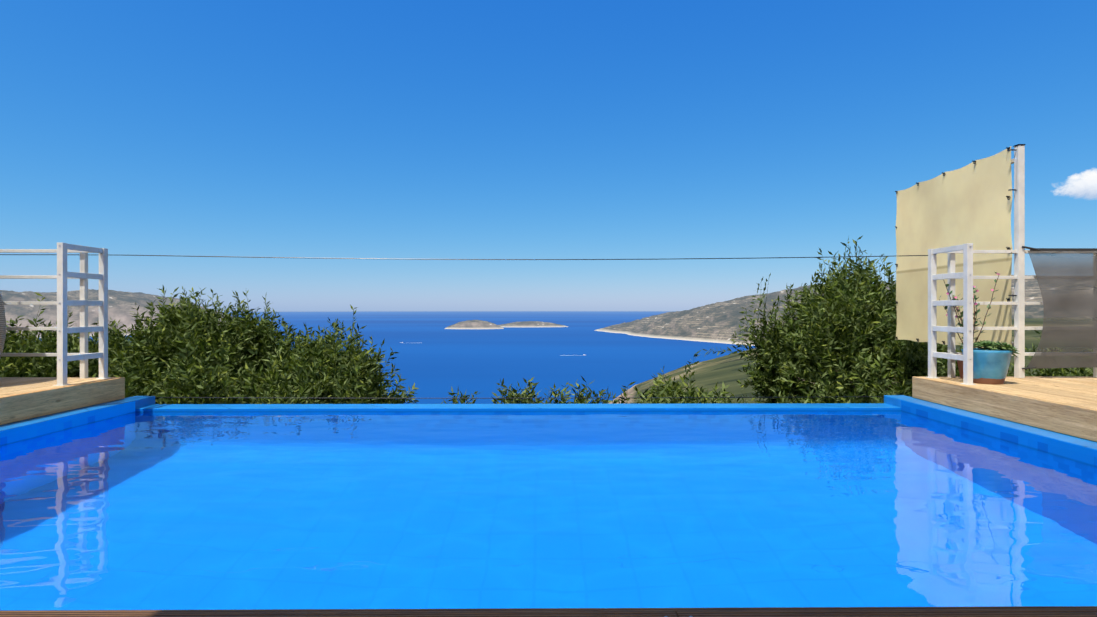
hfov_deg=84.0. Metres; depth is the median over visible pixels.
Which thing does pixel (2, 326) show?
wicker egg chair
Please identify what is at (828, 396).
bush
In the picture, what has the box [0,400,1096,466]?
pool liner
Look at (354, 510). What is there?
pool water
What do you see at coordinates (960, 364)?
potted flower stems
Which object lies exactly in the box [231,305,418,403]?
bush
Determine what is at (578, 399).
bush
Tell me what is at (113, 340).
bush
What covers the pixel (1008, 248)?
screen grommets
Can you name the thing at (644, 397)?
bush
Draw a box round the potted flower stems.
[944,275,998,378]
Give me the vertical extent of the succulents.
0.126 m
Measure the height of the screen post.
1.810 m
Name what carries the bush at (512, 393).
on the terrain ground
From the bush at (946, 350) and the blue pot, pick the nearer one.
the blue pot
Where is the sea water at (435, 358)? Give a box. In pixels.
[39,311,754,403]
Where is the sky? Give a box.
[0,0,1096,310]
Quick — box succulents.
[962,340,1018,356]
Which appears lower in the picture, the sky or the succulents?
the succulents
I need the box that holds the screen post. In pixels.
[1008,144,1025,377]
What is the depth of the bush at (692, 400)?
6.95 m
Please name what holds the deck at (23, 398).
on the terrain ground
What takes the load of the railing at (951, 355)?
on the deck at (1066, 405)
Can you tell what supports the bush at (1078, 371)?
on the terrain ground
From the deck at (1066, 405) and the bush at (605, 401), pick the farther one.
the bush at (605, 401)
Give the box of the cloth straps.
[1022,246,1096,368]
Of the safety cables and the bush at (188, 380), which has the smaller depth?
the safety cables
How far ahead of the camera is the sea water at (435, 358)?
1462.67 m
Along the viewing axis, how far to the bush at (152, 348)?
8.08 m
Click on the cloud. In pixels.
(1084, 184)
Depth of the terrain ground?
2126.23 m
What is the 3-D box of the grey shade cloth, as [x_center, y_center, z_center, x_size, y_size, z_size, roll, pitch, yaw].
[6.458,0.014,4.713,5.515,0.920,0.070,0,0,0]
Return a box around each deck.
[0,377,124,424]
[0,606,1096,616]
[912,376,1096,441]
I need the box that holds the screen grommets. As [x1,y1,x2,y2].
[895,147,1009,347]
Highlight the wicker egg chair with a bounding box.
[0,292,5,357]
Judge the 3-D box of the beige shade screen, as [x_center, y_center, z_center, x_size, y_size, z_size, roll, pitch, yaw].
[3.695,-0.466,5.676,0.022,1.610,1.837,0,0,4]
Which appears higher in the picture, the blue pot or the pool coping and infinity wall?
the blue pot
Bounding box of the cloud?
[1054,169,1096,198]
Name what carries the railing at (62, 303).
on the deck at (23, 398)
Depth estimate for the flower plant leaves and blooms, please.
4.60 m
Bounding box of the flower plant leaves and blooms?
[940,271,999,344]
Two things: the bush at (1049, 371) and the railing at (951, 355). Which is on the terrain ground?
the bush at (1049, 371)
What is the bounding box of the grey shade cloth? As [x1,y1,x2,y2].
[1028,251,1096,367]
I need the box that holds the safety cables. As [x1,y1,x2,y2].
[0,254,927,398]
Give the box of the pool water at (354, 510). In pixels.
[0,411,1096,609]
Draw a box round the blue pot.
[961,348,1012,384]
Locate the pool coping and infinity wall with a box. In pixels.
[0,395,1096,449]
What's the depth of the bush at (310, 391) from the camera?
6.43 m
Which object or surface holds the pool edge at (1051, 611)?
on the terrain ground
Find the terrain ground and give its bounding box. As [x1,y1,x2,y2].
[0,275,1092,403]
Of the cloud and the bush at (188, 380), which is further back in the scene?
the cloud
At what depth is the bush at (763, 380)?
8.74 m
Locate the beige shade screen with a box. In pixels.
[896,146,1012,347]
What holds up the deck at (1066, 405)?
on the terrain ground
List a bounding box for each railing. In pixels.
[0,243,108,385]
[925,243,1096,384]

